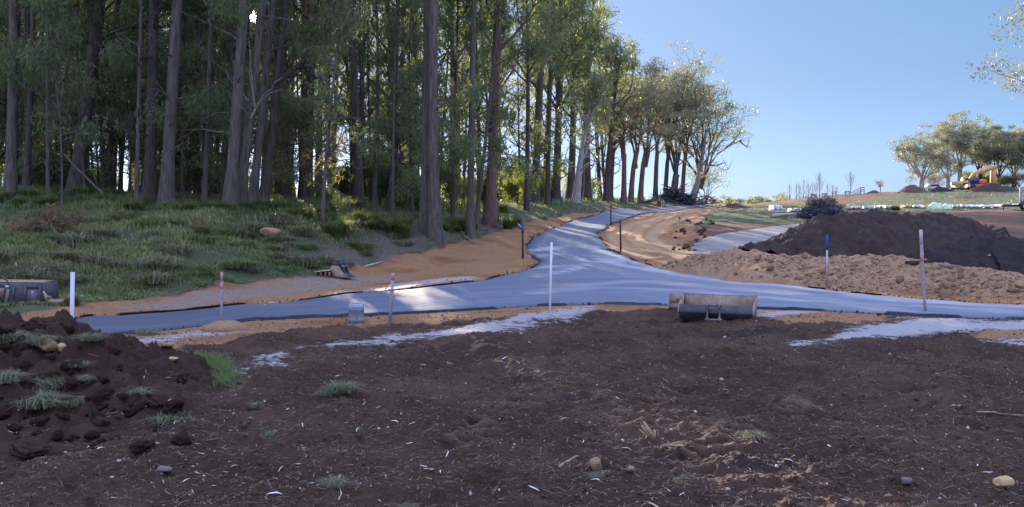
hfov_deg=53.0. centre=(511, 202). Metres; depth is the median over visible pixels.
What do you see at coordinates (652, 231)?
ground
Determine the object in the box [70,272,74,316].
marker post
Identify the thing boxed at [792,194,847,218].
brush pile
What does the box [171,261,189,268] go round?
grass clump
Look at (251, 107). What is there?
gum tree
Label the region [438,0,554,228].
gum tree
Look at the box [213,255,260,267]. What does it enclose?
grass clump
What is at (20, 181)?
gum sapling
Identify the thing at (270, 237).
grass clump
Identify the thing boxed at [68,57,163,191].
understorey tree
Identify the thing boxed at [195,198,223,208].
grass tussock
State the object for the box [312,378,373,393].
grass tuft
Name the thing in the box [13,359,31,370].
soil clod
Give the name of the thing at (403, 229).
grass tussock
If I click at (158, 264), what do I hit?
grass clump
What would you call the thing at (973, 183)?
tractor
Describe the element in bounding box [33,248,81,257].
grass clump
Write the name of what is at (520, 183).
shrub
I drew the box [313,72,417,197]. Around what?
understorey tree
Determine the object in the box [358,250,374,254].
grass clump
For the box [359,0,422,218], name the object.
gum sapling
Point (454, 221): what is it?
grass tussock
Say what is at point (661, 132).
gum tree
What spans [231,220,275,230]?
grass clump
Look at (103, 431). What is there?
soil clod
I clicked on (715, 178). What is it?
young tree
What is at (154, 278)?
grass clump
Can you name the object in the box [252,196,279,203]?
grass tussock
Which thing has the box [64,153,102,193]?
dead branch
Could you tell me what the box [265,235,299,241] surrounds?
grass clump
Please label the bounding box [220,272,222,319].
survey peg
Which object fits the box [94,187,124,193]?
grass tussock
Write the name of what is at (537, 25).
gum tree
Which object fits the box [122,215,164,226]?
grass clump
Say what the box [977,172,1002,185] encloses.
shrub
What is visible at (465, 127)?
gum tree
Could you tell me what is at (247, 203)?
grass tussock
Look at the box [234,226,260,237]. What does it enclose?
grass clump
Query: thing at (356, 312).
plastic drum
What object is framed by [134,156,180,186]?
shrub
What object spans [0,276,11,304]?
hose
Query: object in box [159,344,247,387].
turf patch
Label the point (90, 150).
gum sapling
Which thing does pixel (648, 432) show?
broken stump
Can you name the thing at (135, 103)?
understorey tree
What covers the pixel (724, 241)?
gravel road
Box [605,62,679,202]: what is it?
gum tree
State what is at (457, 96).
gum tree
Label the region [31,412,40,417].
soil clod
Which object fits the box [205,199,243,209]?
grass tussock
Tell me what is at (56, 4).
gum tree
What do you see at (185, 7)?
gum tree
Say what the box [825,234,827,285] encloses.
survey peg
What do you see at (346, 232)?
grass clump
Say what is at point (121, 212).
grass clump
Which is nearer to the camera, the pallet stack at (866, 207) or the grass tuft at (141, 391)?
the grass tuft at (141, 391)
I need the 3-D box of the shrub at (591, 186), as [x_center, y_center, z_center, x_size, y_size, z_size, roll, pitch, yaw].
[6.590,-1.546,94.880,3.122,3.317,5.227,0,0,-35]
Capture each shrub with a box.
[0,160,4,181]
[17,136,96,189]
[90,156,125,176]
[90,170,100,187]
[124,164,141,187]
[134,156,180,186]
[157,137,251,193]
[261,164,295,194]
[271,164,298,195]
[307,181,339,199]
[327,153,349,197]
[349,182,382,197]
[363,151,418,207]
[395,171,442,210]
[419,158,484,203]
[459,176,485,198]
[466,172,499,204]
[496,160,545,201]
[497,171,516,201]
[501,165,541,204]
[507,155,568,198]
[530,173,552,201]
[552,170,598,196]
[562,175,603,197]
[924,169,944,185]
[957,170,977,177]
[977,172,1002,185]
[996,175,1018,186]
[1005,169,1023,187]
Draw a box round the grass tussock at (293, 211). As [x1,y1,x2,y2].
[273,204,317,216]
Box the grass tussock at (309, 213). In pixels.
[291,206,319,219]
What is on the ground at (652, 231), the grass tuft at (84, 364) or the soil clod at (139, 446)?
the soil clod at (139, 446)
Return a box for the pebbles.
[0,320,1016,506]
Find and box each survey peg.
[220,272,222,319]
[388,273,394,323]
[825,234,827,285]
[919,230,926,310]
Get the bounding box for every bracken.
[4,219,35,236]
[14,210,46,231]
[39,202,62,223]
[45,205,77,232]
[63,207,85,224]
[188,218,211,229]
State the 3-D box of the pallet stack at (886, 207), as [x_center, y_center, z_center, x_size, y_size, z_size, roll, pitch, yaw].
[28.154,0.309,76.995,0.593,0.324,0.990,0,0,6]
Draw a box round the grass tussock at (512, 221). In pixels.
[499,216,525,228]
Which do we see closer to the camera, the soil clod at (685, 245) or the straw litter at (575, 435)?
the straw litter at (575, 435)
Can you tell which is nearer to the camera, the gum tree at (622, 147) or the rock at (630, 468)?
the rock at (630, 468)
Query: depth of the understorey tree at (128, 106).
58.07 m
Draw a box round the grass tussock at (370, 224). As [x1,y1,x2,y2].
[364,218,382,228]
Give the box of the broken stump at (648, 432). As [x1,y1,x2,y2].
[639,421,658,437]
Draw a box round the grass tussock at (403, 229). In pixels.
[385,220,413,236]
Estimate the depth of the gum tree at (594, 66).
106.59 m
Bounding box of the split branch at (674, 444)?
[661,440,692,447]
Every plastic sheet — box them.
[925,202,942,209]
[943,203,952,208]
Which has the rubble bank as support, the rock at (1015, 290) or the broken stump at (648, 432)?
the rock at (1015, 290)
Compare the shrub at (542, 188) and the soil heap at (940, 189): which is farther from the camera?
the soil heap at (940, 189)
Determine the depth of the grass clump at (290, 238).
34.03 m
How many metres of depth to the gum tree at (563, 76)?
78.31 m
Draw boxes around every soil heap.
[0,308,242,465]
[718,203,749,207]
[733,209,1019,256]
[865,190,878,193]
[897,185,928,192]
[905,235,1023,274]
[928,186,952,191]
[964,183,1022,191]
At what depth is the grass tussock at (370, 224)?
39.30 m
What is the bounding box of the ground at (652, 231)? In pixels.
[0,187,1023,506]
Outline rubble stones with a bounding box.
[676,253,1023,303]
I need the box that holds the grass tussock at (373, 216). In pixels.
[357,210,384,222]
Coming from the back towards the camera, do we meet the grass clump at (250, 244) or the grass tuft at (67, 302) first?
the grass clump at (250, 244)
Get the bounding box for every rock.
[36,339,57,351]
[57,343,65,351]
[157,465,171,472]
[162,342,173,346]
[589,457,601,472]
[626,465,634,471]
[766,265,773,270]
[801,253,807,258]
[895,275,903,283]
[901,477,912,483]
[938,289,951,297]
[941,280,953,289]
[992,475,1014,486]
[1009,288,1019,292]
[1014,281,1023,288]
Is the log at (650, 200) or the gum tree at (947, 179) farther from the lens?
the gum tree at (947, 179)
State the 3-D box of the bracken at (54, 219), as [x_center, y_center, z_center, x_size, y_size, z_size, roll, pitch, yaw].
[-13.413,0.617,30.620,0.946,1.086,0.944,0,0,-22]
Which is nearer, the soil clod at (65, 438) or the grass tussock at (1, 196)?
the soil clod at (65, 438)
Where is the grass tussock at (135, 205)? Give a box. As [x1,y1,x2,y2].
[124,194,148,212]
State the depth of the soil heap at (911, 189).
115.13 m
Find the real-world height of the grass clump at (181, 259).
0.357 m
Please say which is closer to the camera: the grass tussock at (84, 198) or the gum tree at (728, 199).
the grass tussock at (84, 198)
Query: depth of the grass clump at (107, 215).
33.92 m
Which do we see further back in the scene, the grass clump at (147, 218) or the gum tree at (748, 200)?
the gum tree at (748, 200)
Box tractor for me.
[965,178,986,189]
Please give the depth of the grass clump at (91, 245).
28.40 m
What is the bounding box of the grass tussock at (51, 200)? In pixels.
[30,192,59,205]
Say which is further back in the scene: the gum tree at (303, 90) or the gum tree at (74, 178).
the gum tree at (303, 90)
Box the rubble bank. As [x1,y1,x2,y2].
[655,248,1023,296]
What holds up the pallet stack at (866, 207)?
on the ground at (652, 231)
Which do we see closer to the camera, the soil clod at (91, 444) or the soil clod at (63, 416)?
the soil clod at (91, 444)
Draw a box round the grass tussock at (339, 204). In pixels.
[326,198,348,211]
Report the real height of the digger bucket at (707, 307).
0.457 m
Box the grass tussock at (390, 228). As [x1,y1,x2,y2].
[373,213,421,233]
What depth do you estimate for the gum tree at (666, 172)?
101.81 m
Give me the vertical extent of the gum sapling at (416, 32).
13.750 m
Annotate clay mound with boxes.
[201,320,246,331]
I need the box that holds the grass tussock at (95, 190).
[86,185,102,192]
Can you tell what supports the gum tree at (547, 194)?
on the ground at (652, 231)
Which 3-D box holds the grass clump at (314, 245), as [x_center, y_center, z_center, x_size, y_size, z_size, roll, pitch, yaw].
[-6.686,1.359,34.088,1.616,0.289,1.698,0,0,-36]
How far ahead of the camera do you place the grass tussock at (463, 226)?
44.31 m
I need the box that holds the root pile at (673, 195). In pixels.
[648,175,703,205]
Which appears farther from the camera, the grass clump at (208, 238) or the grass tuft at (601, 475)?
the grass clump at (208, 238)
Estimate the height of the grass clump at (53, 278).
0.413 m
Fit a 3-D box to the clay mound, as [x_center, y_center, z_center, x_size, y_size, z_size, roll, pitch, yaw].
[-5.265,2.335,18.838,0.881,0.377,0.766,0,0,0]
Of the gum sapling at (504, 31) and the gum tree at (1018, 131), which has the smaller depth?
the gum sapling at (504, 31)
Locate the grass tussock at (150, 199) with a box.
[139,195,154,205]
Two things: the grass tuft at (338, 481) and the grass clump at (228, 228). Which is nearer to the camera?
the grass tuft at (338, 481)
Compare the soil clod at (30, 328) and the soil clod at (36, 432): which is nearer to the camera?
the soil clod at (36, 432)
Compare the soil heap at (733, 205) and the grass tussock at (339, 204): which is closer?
the grass tussock at (339, 204)
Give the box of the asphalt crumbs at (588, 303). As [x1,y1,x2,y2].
[69,217,1020,332]
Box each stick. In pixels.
[558,455,577,467]
[976,411,1023,415]
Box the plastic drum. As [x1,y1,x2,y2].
[348,302,364,323]
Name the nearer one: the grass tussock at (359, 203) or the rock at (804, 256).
the rock at (804, 256)
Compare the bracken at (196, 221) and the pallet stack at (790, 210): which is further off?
the pallet stack at (790, 210)
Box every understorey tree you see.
[0,0,23,119]
[0,0,75,185]
[0,32,37,158]
[0,32,67,160]
[0,83,74,163]
[0,93,37,170]
[0,118,19,145]
[1,0,101,146]
[17,32,140,165]
[42,0,128,138]
[49,79,128,170]
[51,13,120,166]
[66,0,197,153]
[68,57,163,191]
[70,60,213,190]
[83,2,143,178]
[105,74,195,160]
[113,58,196,178]
[122,16,245,193]
[124,0,212,191]
[163,61,307,168]
[175,77,280,177]
[191,117,265,175]
[240,93,347,200]
[260,96,353,207]
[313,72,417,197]
[344,66,421,189]
[348,87,461,174]
[363,58,484,201]
[366,107,409,185]
[371,56,467,183]
[440,59,505,205]
[481,17,565,202]
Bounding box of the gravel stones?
[777,385,1023,505]
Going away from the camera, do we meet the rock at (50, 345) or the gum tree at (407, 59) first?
the rock at (50, 345)
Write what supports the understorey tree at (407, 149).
on the ground at (652, 231)
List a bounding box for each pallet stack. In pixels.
[768,205,782,210]
[787,208,800,212]
[846,206,860,209]
[860,205,874,209]
[882,205,891,208]
[900,204,912,207]
[960,204,971,207]
[979,204,998,207]
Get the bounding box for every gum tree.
[0,0,35,195]
[0,0,44,184]
[0,18,48,180]
[2,2,35,149]
[6,1,55,188]
[8,0,102,195]
[9,0,123,205]
[19,0,128,187]
[23,4,78,153]
[30,0,143,191]
[43,0,193,188]
[60,0,214,198]
[97,0,164,200]
[105,24,134,190]
[120,0,221,192]
[125,0,226,194]
[134,0,253,205]
[140,0,249,204]
[161,14,235,149]
[173,0,251,207]
[180,0,275,157]
[194,0,349,210]
[200,0,300,155]
[202,0,356,202]
[216,0,291,193]
[217,0,324,201]
[232,11,299,193]
[249,0,350,194]
[249,3,293,194]
[250,1,300,179]
[251,0,328,196]
[251,27,332,130]
[256,0,302,196]
[264,0,348,196]
[273,0,338,200]
[286,0,394,222]
[290,0,384,203]
[291,0,327,196]
[294,15,345,189]
[298,1,347,192]
[313,9,330,193]
[314,1,383,196]
[315,6,398,132]
[316,28,345,189]
[317,2,379,192]
[335,0,423,162]
[358,7,387,141]
[364,0,406,157]
[367,0,469,184]
[370,3,443,183]
[375,1,439,161]
[396,2,491,198]
[404,0,514,237]
[408,0,448,233]
[419,9,462,175]
[420,3,480,196]
[426,0,489,243]
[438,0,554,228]
[440,1,508,175]
[440,37,484,175]
[448,0,536,199]
[454,0,563,227]
[466,23,534,169]
[474,0,566,211]
[493,1,577,203]
[498,0,591,206]
[500,26,555,159]
[510,60,564,156]
[513,20,580,173]
[514,0,603,200]
[514,0,612,199]
[520,1,593,159]
[544,68,628,203]
[545,18,631,199]
[553,4,620,198]
[564,16,628,190]
[567,0,634,197]
[580,82,658,202]
[591,54,654,200]
[592,31,655,201]
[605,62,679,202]
[620,55,688,201]
[626,40,758,188]
[632,70,689,190]
[632,70,712,200]
[637,70,719,194]
[639,78,757,200]
[717,194,737,203]
[731,197,745,203]
[743,196,755,203]
[750,195,768,202]
[777,193,791,199]
[873,180,885,191]
[887,131,957,189]
[917,123,974,188]
[929,110,999,180]
[945,115,1001,179]
[966,0,1023,121]
[970,131,1023,185]
[991,124,1023,187]
[999,131,1023,166]
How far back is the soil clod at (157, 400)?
10.37 m
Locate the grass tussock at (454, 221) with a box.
[444,215,465,226]
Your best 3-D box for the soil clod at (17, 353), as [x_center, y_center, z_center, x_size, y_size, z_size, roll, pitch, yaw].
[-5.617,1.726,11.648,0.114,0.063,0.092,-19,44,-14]
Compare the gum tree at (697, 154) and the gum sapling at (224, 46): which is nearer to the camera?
the gum sapling at (224, 46)
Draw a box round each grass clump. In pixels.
[0,214,29,223]
[0,244,28,261]
[0,261,40,275]
[0,274,38,278]
[1,228,33,239]
[2,219,49,233]
[2,244,50,257]
[2,260,69,275]
[2,264,63,279]
[3,243,30,248]
[3,256,55,268]
[10,257,53,264]
[12,259,88,274]
[27,272,69,286]
[29,231,49,239]
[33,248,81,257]
[34,270,76,283]
[38,229,116,244]
[44,249,85,260]
[45,231,70,241]
[45,243,72,251]
[45,247,96,259]
[52,242,117,250]
[60,270,97,282]
[68,222,105,236]
[69,251,136,265]
[84,213,118,224]
[86,257,131,268]
[90,225,129,237]
[96,212,120,220]
[97,243,140,255]
[103,251,180,270]
[105,206,142,217]
[105,268,192,283]
[106,212,134,220]
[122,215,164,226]
[127,214,162,220]
[131,226,168,237]
[131,239,207,254]
[133,253,198,264]
[141,236,204,246]
[154,227,179,235]
[169,268,216,276]
[171,220,183,224]
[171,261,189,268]
[174,260,222,272]
[186,233,222,241]
[212,225,254,237]
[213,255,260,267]
[215,225,251,233]
[220,218,264,230]
[229,240,244,245]
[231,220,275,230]
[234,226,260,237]
[234,259,264,267]
[235,238,258,246]
[243,265,261,272]
[258,216,289,222]
[261,248,312,261]
[262,211,288,217]
[263,244,282,249]
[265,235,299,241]
[266,235,281,239]
[266,243,296,251]
[269,217,293,225]
[269,258,292,263]
[275,265,291,269]
[278,221,318,234]
[281,215,296,220]
[282,241,299,246]
[283,235,296,240]
[290,256,327,266]
[293,255,311,261]
[294,242,317,248]
[304,240,319,247]
[309,254,335,262]
[329,226,352,234]
[340,213,361,222]
[344,239,374,249]
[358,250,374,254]
[382,232,411,237]
[392,238,428,245]
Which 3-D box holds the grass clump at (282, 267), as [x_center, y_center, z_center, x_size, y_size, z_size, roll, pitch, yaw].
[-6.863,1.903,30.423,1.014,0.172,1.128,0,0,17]
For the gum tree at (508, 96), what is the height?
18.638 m
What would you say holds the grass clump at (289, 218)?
on the ground at (652, 231)
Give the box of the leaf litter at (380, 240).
[308,222,508,265]
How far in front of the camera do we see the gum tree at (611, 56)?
81.72 m
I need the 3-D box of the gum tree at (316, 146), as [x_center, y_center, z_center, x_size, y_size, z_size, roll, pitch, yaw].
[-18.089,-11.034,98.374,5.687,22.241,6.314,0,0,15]
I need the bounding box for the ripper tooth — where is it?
[43,291,69,303]
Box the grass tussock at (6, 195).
[0,189,13,198]
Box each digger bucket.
[0,279,58,304]
[329,258,355,277]
[669,290,687,308]
[678,294,757,321]
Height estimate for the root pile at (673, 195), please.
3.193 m
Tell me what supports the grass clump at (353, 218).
on the ground at (652, 231)
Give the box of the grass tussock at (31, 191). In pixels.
[20,185,40,197]
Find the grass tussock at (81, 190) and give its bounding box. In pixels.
[65,184,93,196]
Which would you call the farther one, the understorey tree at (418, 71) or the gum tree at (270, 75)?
the gum tree at (270, 75)
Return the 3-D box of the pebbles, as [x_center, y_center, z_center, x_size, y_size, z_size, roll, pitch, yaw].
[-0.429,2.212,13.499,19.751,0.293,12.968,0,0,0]
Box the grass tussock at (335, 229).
[314,216,353,237]
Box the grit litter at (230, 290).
[43,259,435,311]
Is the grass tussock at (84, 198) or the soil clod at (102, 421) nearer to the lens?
the soil clod at (102, 421)
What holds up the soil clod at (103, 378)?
on the soil heap at (136, 354)
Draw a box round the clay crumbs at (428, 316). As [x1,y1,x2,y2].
[51,241,672,342]
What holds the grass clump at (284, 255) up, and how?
on the ground at (652, 231)
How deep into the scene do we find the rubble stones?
26.94 m
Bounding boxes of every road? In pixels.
[76,204,1023,332]
[689,223,802,253]
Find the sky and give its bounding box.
[2,0,1023,203]
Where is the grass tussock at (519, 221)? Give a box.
[514,215,523,224]
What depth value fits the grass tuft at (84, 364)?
11.35 m
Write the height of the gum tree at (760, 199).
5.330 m
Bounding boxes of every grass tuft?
[0,329,45,341]
[0,367,36,383]
[0,386,83,409]
[13,333,70,345]
[27,374,66,390]
[57,394,84,407]
[58,292,87,306]
[58,359,93,367]
[62,331,117,340]
[69,374,95,381]
[106,386,163,398]
[124,327,168,335]
[137,408,204,427]
[242,399,274,408]
[263,429,282,436]
[307,474,359,490]
[311,388,349,396]
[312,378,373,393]
[394,501,424,506]
[580,469,619,480]
[657,476,696,484]
[733,429,775,441]
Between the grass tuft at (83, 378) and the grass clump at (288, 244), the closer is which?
the grass tuft at (83, 378)
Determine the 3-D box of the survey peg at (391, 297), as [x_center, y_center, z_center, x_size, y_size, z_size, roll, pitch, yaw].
[-2.200,1.817,18.719,0.134,1.076,0.065,0,0,0]
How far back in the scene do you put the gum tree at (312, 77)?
49.90 m
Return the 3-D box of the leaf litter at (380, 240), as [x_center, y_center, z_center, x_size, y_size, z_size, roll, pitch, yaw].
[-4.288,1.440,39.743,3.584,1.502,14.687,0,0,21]
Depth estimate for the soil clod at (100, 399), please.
10.36 m
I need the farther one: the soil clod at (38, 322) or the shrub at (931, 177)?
the shrub at (931, 177)
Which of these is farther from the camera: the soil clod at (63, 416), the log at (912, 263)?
the log at (912, 263)
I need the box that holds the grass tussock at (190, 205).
[181,199,202,210]
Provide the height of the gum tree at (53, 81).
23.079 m
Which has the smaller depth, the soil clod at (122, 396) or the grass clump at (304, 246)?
the soil clod at (122, 396)
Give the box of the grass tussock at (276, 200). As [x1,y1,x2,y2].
[267,196,290,205]
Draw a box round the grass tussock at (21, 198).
[6,192,32,206]
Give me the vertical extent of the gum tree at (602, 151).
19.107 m
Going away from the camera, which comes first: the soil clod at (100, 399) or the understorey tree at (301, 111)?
the soil clod at (100, 399)
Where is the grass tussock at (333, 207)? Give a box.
[328,203,342,212]
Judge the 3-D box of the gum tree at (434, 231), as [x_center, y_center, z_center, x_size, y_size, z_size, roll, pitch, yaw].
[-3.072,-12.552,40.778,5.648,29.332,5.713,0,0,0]
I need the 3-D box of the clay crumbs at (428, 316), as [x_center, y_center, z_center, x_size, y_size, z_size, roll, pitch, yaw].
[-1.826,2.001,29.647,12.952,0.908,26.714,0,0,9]
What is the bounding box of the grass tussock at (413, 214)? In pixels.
[405,211,418,217]
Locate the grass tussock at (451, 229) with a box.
[444,222,459,232]
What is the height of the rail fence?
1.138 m
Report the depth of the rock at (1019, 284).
24.89 m
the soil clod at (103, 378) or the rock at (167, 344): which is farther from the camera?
the rock at (167, 344)
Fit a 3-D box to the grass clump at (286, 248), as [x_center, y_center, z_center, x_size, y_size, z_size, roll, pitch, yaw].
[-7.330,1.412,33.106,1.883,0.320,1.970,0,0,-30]
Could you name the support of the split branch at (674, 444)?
on the ground at (652, 231)
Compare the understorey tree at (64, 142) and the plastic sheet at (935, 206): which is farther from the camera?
the plastic sheet at (935, 206)
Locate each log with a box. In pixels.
[637,198,656,202]
[770,213,795,217]
[905,260,932,265]
[939,262,961,268]
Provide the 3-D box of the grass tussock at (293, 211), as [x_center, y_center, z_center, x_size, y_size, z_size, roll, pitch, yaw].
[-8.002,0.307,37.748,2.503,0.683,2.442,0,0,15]
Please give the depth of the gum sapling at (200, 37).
45.67 m
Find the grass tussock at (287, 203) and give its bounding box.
[273,199,296,208]
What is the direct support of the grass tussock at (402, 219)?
on the ground at (652, 231)
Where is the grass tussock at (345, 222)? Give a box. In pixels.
[315,215,361,233]
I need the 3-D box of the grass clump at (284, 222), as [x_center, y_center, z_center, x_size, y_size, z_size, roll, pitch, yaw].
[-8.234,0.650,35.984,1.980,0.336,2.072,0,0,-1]
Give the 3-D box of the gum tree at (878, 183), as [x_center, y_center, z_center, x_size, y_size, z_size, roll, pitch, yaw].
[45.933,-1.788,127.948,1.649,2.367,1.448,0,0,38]
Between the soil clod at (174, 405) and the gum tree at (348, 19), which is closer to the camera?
the soil clod at (174, 405)
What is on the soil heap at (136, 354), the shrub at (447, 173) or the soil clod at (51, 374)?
the soil clod at (51, 374)
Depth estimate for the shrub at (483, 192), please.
60.64 m
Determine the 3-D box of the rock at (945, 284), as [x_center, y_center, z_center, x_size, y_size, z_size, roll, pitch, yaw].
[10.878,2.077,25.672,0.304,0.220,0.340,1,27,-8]
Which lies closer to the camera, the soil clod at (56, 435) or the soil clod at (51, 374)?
the soil clod at (56, 435)
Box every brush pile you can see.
[697,194,719,203]
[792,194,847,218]
[821,195,836,201]
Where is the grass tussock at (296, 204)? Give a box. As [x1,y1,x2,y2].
[284,199,304,208]
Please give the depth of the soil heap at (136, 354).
11.56 m
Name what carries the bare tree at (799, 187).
on the ground at (652, 231)
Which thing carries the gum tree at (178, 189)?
on the ground at (652, 231)
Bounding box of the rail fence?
[851,187,864,193]
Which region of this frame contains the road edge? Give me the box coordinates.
[79,204,1023,333]
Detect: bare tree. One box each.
[795,182,802,196]
[814,172,824,193]
[845,172,855,193]
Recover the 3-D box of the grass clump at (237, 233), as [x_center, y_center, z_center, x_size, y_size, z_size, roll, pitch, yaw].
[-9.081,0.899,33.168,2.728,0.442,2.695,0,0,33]
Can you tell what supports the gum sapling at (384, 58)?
on the ground at (652, 231)
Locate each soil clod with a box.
[0,326,8,334]
[0,341,11,352]
[0,407,12,420]
[6,423,21,433]
[7,327,15,332]
[9,438,51,459]
[11,335,35,352]
[13,351,21,356]
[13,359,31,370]
[18,378,34,388]
[21,325,35,331]
[24,316,62,329]
[29,415,50,425]
[31,372,46,380]
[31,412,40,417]
[31,429,43,435]
[38,408,45,413]
[43,353,55,359]
[43,371,59,381]
[51,429,62,440]
[55,412,69,419]
[60,358,82,371]
[62,324,76,333]
[62,436,69,442]
[64,378,79,388]
[84,430,95,439]
[87,442,95,447]
[89,408,101,419]
[90,416,110,426]
[90,429,100,440]
[91,384,114,405]
[95,437,106,443]
[96,373,110,383]
[97,396,109,403]
[100,429,108,433]
[108,345,120,354]
[116,393,127,399]
[122,406,139,417]
[128,402,142,409]
[128,439,152,453]
[130,392,140,399]
[138,400,146,409]
[146,394,167,407]
[161,397,184,413]
[170,430,193,445]
[176,370,198,383]
[681,243,690,248]
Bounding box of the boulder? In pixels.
[259,227,280,236]
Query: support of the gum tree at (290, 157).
on the ground at (652, 231)
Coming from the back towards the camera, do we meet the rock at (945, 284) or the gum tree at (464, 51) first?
the gum tree at (464, 51)
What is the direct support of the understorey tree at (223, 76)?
on the ground at (652, 231)
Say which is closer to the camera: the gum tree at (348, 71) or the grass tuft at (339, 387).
the grass tuft at (339, 387)
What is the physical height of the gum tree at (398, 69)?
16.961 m
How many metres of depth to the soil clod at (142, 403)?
10.27 m
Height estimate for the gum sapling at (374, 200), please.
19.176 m
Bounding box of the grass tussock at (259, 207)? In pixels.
[252,204,268,211]
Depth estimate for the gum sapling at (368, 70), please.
53.55 m
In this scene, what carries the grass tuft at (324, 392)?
on the ground at (652, 231)
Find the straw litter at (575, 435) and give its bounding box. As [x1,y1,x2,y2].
[0,314,1023,506]
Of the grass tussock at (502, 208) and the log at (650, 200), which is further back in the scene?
the log at (650, 200)
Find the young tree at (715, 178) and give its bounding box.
[680,162,734,200]
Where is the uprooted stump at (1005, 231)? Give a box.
[978,221,1010,236]
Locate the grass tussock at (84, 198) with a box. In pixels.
[77,193,96,201]
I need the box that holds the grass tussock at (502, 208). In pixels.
[498,202,508,212]
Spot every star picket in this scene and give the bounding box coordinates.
[521,223,523,258]
[610,205,611,224]
[619,220,621,251]
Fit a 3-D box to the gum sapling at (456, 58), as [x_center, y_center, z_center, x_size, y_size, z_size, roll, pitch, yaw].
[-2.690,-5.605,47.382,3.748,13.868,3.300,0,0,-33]
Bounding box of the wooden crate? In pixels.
[314,269,330,276]
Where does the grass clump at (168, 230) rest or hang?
on the ground at (652, 231)
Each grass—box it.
[0,183,501,307]
[10,219,434,306]
[307,192,703,223]
[709,189,1022,223]
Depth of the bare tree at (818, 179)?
120.95 m
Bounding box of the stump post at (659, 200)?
[657,196,660,204]
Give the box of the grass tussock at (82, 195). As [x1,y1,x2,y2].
[73,192,93,201]
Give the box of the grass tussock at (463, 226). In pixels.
[461,222,465,230]
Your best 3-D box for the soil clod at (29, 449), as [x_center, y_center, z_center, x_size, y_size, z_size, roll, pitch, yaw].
[-4.221,2.153,8.973,0.383,0.181,0.275,0,0,0]
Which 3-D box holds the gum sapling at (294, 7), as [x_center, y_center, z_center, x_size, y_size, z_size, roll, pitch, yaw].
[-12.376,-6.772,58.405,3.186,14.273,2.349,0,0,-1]
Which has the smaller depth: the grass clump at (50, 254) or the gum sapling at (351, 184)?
the grass clump at (50, 254)
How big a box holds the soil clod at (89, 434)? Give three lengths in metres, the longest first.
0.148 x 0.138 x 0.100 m
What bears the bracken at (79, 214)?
on the ground at (652, 231)
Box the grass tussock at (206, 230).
[180,220,216,235]
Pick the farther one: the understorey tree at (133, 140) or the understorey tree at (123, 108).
the understorey tree at (133, 140)
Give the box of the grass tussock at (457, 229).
[454,223,461,231]
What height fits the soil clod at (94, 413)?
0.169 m
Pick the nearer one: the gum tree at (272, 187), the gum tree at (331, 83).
the gum tree at (272, 187)
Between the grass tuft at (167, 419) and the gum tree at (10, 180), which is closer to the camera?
the grass tuft at (167, 419)
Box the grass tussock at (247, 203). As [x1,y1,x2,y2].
[238,198,254,210]
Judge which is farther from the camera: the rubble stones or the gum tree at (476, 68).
the gum tree at (476, 68)
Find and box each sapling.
[0,0,51,183]
[34,2,84,155]
[49,0,120,191]
[69,1,142,188]
[69,13,96,183]
[96,67,109,185]
[104,0,122,188]
[108,0,133,191]
[112,0,190,165]
[117,0,176,162]
[118,0,205,151]
[161,0,226,190]
[162,138,211,192]
[178,0,268,199]
[180,0,223,196]
[181,14,235,195]
[189,5,233,193]
[199,15,235,195]
[200,21,252,141]
[205,16,245,193]
[261,0,307,185]
[289,0,319,185]
[321,10,370,199]
[341,0,390,199]
[347,0,396,201]
[349,0,422,213]
[349,152,395,205]
[359,0,413,212]
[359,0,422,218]
[369,13,414,209]
[386,0,440,211]
[390,0,450,155]
[423,0,503,216]
[438,0,463,201]
[448,0,508,144]
[457,10,488,190]
[476,0,513,169]
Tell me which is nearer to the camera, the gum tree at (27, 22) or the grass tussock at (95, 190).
the grass tussock at (95, 190)
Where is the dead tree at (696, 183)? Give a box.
[690,125,753,198]
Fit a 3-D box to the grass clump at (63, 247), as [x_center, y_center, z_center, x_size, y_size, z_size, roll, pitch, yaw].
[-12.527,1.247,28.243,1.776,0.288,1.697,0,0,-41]
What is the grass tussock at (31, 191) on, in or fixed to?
on the ground at (652, 231)
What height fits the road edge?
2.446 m
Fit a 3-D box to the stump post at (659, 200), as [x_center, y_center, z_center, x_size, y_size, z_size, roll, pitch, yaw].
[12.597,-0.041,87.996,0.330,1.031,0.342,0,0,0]
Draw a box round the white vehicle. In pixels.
[925,184,940,189]
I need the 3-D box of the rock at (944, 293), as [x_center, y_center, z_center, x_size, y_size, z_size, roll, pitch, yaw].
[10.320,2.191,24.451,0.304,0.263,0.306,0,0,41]
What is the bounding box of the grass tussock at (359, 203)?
[347,198,368,209]
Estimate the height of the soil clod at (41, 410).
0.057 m
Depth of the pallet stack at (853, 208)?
76.56 m
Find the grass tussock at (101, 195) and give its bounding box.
[83,189,110,202]
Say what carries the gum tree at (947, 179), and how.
on the ground at (652, 231)
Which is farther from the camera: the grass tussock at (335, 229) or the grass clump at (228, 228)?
the grass tussock at (335, 229)
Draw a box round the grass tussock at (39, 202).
[34,197,48,206]
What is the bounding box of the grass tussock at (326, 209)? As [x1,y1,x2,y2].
[314,204,330,212]
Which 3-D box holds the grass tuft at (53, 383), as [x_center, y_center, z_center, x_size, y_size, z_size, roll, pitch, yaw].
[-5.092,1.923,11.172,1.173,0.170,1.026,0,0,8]
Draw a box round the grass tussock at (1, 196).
[0,189,12,201]
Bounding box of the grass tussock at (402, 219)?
[394,215,414,223]
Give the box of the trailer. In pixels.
[995,187,1023,209]
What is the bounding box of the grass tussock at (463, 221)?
[459,215,483,225]
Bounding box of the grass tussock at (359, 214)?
[342,209,368,221]
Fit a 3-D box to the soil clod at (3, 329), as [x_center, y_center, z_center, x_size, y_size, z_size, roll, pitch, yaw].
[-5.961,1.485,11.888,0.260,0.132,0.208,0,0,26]
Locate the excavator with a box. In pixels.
[950,164,996,189]

